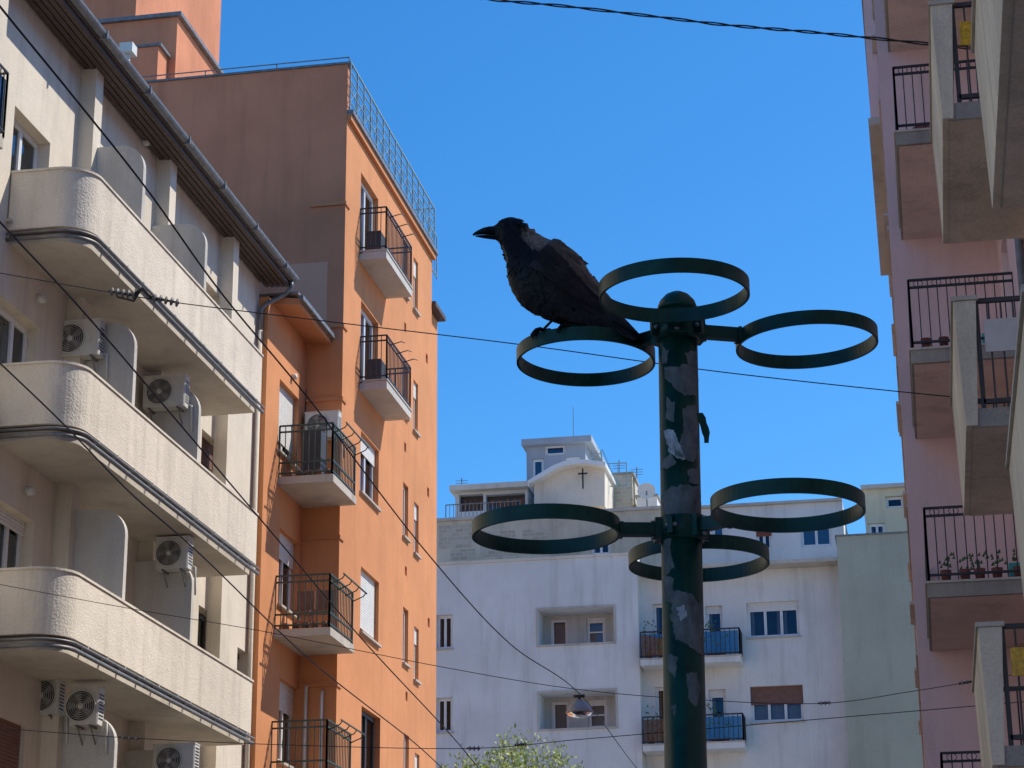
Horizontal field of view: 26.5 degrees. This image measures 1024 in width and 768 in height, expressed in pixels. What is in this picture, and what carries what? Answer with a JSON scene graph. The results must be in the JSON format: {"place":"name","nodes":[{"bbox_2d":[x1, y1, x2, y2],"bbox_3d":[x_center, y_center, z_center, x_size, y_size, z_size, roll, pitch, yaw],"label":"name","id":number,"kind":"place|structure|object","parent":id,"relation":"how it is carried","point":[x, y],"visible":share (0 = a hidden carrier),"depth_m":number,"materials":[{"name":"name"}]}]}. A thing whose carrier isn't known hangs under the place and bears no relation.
{"place":"outdoors","nodes":[
{"label":"outdoors","id":0,"kind":"place"},
{"bbox_2d":[65,685,107,753],"bbox_3d":[-6.185,4.894,31.683,0.577,0.961,0.315,-4,-19,10],"label":"air conditioner","id":1,"kind":"object","parent":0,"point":[84,706],"visible":0.99,"depth_m":31.63,"materials":[{"name":"metal"}]},
{"bbox_2d":[155,535,195,594],"bbox_3d":[-5.504,2.984,35.691,0.635,0.941,0.315,-4,-19,10],"label":"air conditioner","id":2,"kind":"object","parent":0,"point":[173,553],"visible":0.98,"depth_m":35.64,"materials":[{"name":"metal"}]},
{"bbox_2d":[0,362,441,767],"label":"overhead cable","id":3,"kind":"object","parent":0,"point":[79,440],"visible":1,"depth_m":27.72,"materials":[{"name":"rubber"}]},
{"bbox_2d":[0,221,478,767],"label":"overhead cable","id":4,"kind":"object","parent":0,"point":[212,463],"visible":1,"depth_m":25.27,"materials":[{"name":"rubber"}]},
{"bbox_2d":[0,5,636,767],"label":"overhead cable","id":5,"kind":"object","parent":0,"point":[258,337],"visible":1,"depth_m":20.26,"materials":[{"name":"rubber"}]},
{"bbox_2d":[566,694,592,718],"bbox_3d":[1.208,5.771,39.006,0.500,0.418,0.500,-4,-19,10],"label":"street lamp","id":6,"kind":"object","parent":5,"relation":"hanging from","point":[579,708],"visible":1,"depth_m":38.87,"materials":[{"name":"black metal"}]},
{"bbox_2d":[219,0,903,533],"label":"sky","id":7,"kind":"structure","parent":0,"point":[619,139],"materials":[{"name":"blue"}]},
{"bbox_2d":[835,531,923,767],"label":"grey wing","id":8,"kind":"structure","parent":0,"point":[878,639],"depth_m":75.58,"materials":[{"name":"grey paint"}]},
{"bbox_2d":[860,482,906,532],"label":"yellow wing","id":9,"kind":"structure","parent":8,"relation":"on","point":[891,519],"depth_m":83.55,"materials":[{"name":"beige paint"}]},
{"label":"pavement","id":10,"kind":"structure","parent":0,"visible":0},
{"bbox_2d":[472,257,877,767],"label":"flower basket pole","id":11,"kind":"object","parent":10,"relation":"on","point":[679,332],"visible":0.99,"depth_m":5.03,"materials":[{"name":"green metal"}]},
{"bbox_2d":[473,217,643,347],"bbox_3d":[0.110,-0.252,5.271,0.405,0.333,0.171,-4,-19,10],"label":"crow","id":12,"kind":"object","parent":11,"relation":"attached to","point":[554,280],"visible":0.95,"depth_m":5.22,"materials":[{"name":"black"}]},
{"label":"ground","id":13,"kind":"structure","parent":0,"visible":0},
{"bbox_2d":[0,0,259,767],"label":"walls","id":14,"kind":"structure","parent":13,"relation":"on","point":[45,111],"depth_m":34.04,"materials":[{"name":"beige paint"}]},
{"bbox_2d":[39,680,67,743],"bbox_3d":[-6.803,4.766,31.849,0.597,0.981,0.315,-4,-19,10],"label":"air conditioner","id":15,"kind":"object","parent":14,"relation":"attached to","point":[52,696],"visible":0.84,"depth_m":31.77,"materials":[{"name":"metal"}]},
{"bbox_2d":[62,318,107,382],"bbox_3d":[-6.667,-0.486,33.571,0.865,0.981,0.315,-4,-19,10],"label":"air conditioner","id":16,"kind":"object","parent":14,"relation":"attached to","point":[83,339],"visible":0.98,"depth_m":33.50,"materials":[{"name":"metal"}]},
{"bbox_2d":[24,139,149,495],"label":"vents","id":17,"kind":"object","parent":14,"relation":"attached to","point":[31,490],"visible":1,"depth_m":32.59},
{"bbox_2d":[0,119,238,767],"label":"windows","id":18,"kind":"structure","parent":14,"relation":"attached to","point":[13,330],"depth_m":32.09,"materials":[{"name":"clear glass"}]},
{"bbox_2d":[0,135,263,745],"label":"balconies","id":19,"kind":"structure","parent":14,"relation":"attached to","point":[84,398],"depth_m":33.01,"materials":[{"name":"beige concrete"}]},
{"bbox_2d":[0,63,8,137],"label":"balcony railing","id":20,"kind":"object","parent":19,"relation":"on","point":[3,92],"visible":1,"depth_m":29.10,"materials":[{"name":"black metal"}]},
{"bbox_2d":[0,228,264,744],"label":"balcony pipes","id":21,"kind":"object","parent":19,"relation":"attached to","point":[123,269],"visible":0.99,"depth_m":32.61,"materials":[{"name":"metal"}]},
{"bbox_2d":[61,146,207,767],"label":"partitions","id":22,"kind":"object","parent":19,"relation":"on","point":[100,546],"visible":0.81,"depth_m":34.50,"materials":[{"name":"white paint"}]},
{"bbox_2d":[142,373,192,432],"bbox_3d":[-5.791,0.341,36.628,0.825,0.961,0.315,-4,-19,10],"label":"air conditioner","id":23,"kind":"object","parent":22,"relation":"attached to","point":[171,391],"visible":0.94,"depth_m":36.58,"materials":[{"name":"metal"}]},
{"bbox_2d":[152,742,199,767],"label":"air conditioner","id":24,"kind":"object","parent":22,"relation":"attached to","point":[175,755],"visible":1,"depth_m":34.55,"materials":[{"name":"metal"}]},
{"bbox_2d":[27,0,290,287],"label":"roof","id":25,"kind":"structure","parent":14,"relation":"on","point":[74,32],"depth_m":37.41,"materials":[{"name":"brown wood"}]},
{"bbox_2d":[70,0,298,767],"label":"gutter","id":26,"kind":"object","parent":25,"relation":"attached to","point":[100,31],"visible":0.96,"depth_m":40.21,"materials":[{"name":"metal"}]},
{"bbox_2d":[147,64,431,767],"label":"walls","id":27,"kind":"structure","parent":13,"relation":"on","point":[281,150],"depth_m":47.96,"materials":[{"name":"orange paint"}]},
{"bbox_2d":[83,0,223,80],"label":"stair tower","id":28,"kind":"structure","parent":27,"relation":"on","point":[172,36],"depth_m":53.32,"materials":[{"name":"paint"}]},
{"bbox_2d":[142,57,436,279],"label":"roof railing","id":29,"kind":"object","parent":27,"relation":"on","point":[429,226],"visible":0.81,"depth_m":51.61,"materials":[{"name":"metal"}]},
{"bbox_2d":[146,61,437,767],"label":"trim","id":30,"kind":"structure","parent":27,"relation":"attached to","point":[295,304],"depth_m":46.35,"materials":[{"name":"paint"}]},
{"bbox_2d":[304,410,342,447],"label":"air conditioner","id":31,"kind":"object","parent":27,"relation":"attached to","point":[334,416],"visible":0.56,"depth_m":45.69,"materials":[{"name":"metal"}]},
{"bbox_2d":[274,248,412,655],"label":"balconies","id":32,"kind":"structure","parent":27,"relation":"attached to","point":[384,398],"depth_m":45.07,"materials":[{"name":"white concrete"}]},
{"bbox_2d":[270,206,416,767],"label":"balcony railings","id":33,"kind":"object","parent":32,"relation":"on","point":[314,460],"visible":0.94,"depth_m":44.09,"materials":[{"name":"black metal"}]},
{"bbox_2d":[277,182,421,767],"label":"windows","id":34,"kind":"structure","parent":27,"relation":"attached to","point":[367,465],"depth_m":47.31,"materials":[{"name":"white glass"}]},
{"bbox_2d":[430,301,445,767],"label":"wing","id":35,"kind":"structure","parent":13,"relation":"on","point":[438,315],"depth_m":54.78,"materials":[{"name":"paint"}]},
{"bbox_2d":[436,555,848,767],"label":"walls","id":36,"kind":"structure","parent":13,"relation":"on","point":[506,599],"depth_m":77.79,"materials":[{"name":"white paint"}]},
{"bbox_2d":[437,506,660,565],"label":"attic floor","id":37,"kind":"structure","parent":36,"relation":"on","point":[455,542],"depth_m":82.70,"materials":[{"name":"beige paint"}]},
{"bbox_2d":[449,481,533,516],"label":"pavilion","id":38,"kind":"structure","parent":37,"relation":"on","point":[484,490],"depth_m":85.52,"materials":[{"name":"white paint"}]},
{"bbox_2d":[521,417,610,503],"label":"lift house","id":39,"kind":"structure","parent":37,"relation":"on","point":[582,446],"depth_m":86.67,"materials":[{"name":"paint"}]},
{"bbox_2d":[528,459,616,508],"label":"rounded gable","id":40,"kind":"object","parent":39,"relation":"attached to","point":[584,482],"visible":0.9,"depth_m":84.23,"materials":[{"name":"white paint"}]},
{"bbox_2d":[591,449,655,505],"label":"roof railings","id":41,"kind":"object","parent":37,"relation":"on","point":[646,491],"visible":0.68,"depth_m":84.52,"materials":[{"name":"metal"}]},
{"bbox_2d":[613,471,660,507],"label":"chimneys","id":42,"kind":"object","parent":37,"relation":"on","point":[627,496],"visible":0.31,"depth_m":86.44,"materials":[{"name":"beige paint"}]},
{"bbox_2d":[456,460,642,484],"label":"antennas","id":43,"kind":"object","parent":42,"relation":"attached to","point":[619,465],"visible":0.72,"depth_m":88.11,"materials":[{"name":"metal"}]},
{"bbox_2d":[437,552,837,730],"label":"trim","id":44,"kind":"structure","parent":36,"relation":"attached to","point":[802,563],"depth_m":77.83,"materials":[{"name":"grey paint"}]},
{"bbox_2d":[436,446,903,743],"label":"windows","id":45,"kind":"structure","parent":36,"relation":"attached to","point":[773,620],"depth_m":78.45,"materials":[{"name":"blue glass"}]},
{"bbox_2d":[640,654,747,755],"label":"balconies","id":46,"kind":"structure","parent":36,"relation":"attached to","point":[711,661],"depth_m":76.41,"materials":[{"name":"white paint"}]},
{"bbox_2d":[445,500,745,743],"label":"balcony railings","id":47,"kind":"object","parent":46,"relation":"on","point":[724,642],"visible":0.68,"depth_m":76.60,"materials":[{"name":"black metal"}]},
{"bbox_2d":[701,498,847,563],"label":"attic floor","id":48,"kind":"structure","parent":36,"relation":"on","point":[785,546],"depth_m":80.97,"materials":[{"name":"white paint"}]},
{"bbox_2d":[862,0,1023,767],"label":"walls","id":49,"kind":"structure","parent":13,"relation":"on","point":[932,475],"depth_m":30.22,"materials":[{"name":"pink paint"}]},
{"bbox_2d":[0,273,978,398],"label":"overhead cable","id":50,"kind":"object","parent":49,"relation":"attached to","point":[135,295],"visible":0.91,"depth_m":24.37,"materials":[{"name":"rubber"}]},
{"bbox_2d":[0,584,1010,704],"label":"overhead cable","id":51,"kind":"object","parent":49,"relation":"attached to","point":[829,702],"visible":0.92,"depth_m":25.62,"materials":[{"name":"rubber"}]},
{"bbox_2d":[0,701,1023,750],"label":"overhead cable","id":52,"kind":"object","parent":49,"relation":"attached to","point":[123,737],"visible":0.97,"depth_m":26.08,"materials":[{"name":"rubber"}]},
{"bbox_2d":[489,0,970,49],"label":"overhead cable","id":53,"kind":"object","parent":49,"relation":"attached to","point":[715,24],"visible":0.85,"depth_m":21.14,"materials":[{"name":"rubber"}]},
{"bbox_2d":[863,0,889,275],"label":"oriel","id":54,"kind":"object","parent":49,"relation":"attached to","point":[875,138],"visible":0.71,"depth_m":34.66,"materials":[{"name":"pink paint"}]},
{"bbox_2d":[871,35,1023,734],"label":"windows","id":55,"kind":"structure","parent":49,"relation":"attached to","point":[898,408],"depth_m":33.99,"materials":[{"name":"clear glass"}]},
{"bbox_2d":[872,0,1023,767],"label":"balconies","id":56,"kind":"structure","parent":49,"relation":"attached to","point":[959,172],"depth_m":19.85,"materials":[{"name":"concrete"}]},
{"bbox_2d":[892,1,1023,767],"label":"balcony railings","id":57,"kind":"object","parent":49,"relation":"attached to","point":[1000,334],"visible":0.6,"depth_m":25.70,"materials":[{"name":"black metal"}]},
{"bbox_2d":[1014,238,1023,294],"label":"drainpipe","id":58,"kind":"object","parent":49,"relation":"attached to","point":[1019,249],"visible":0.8,"depth_m":24.18,"materials":[{"name":"metal"}]},
{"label":"pavement","id":59,"kind":"structure","parent":0,"visible":0},
{"bbox_2d":[438,723,583,767],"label":"tree","id":60,"kind":"object","parent":59,"relation":"on","point":[517,763],"visible":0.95,"depth_m":60.61,"materials":[{"name":"green plant"}]}
]}

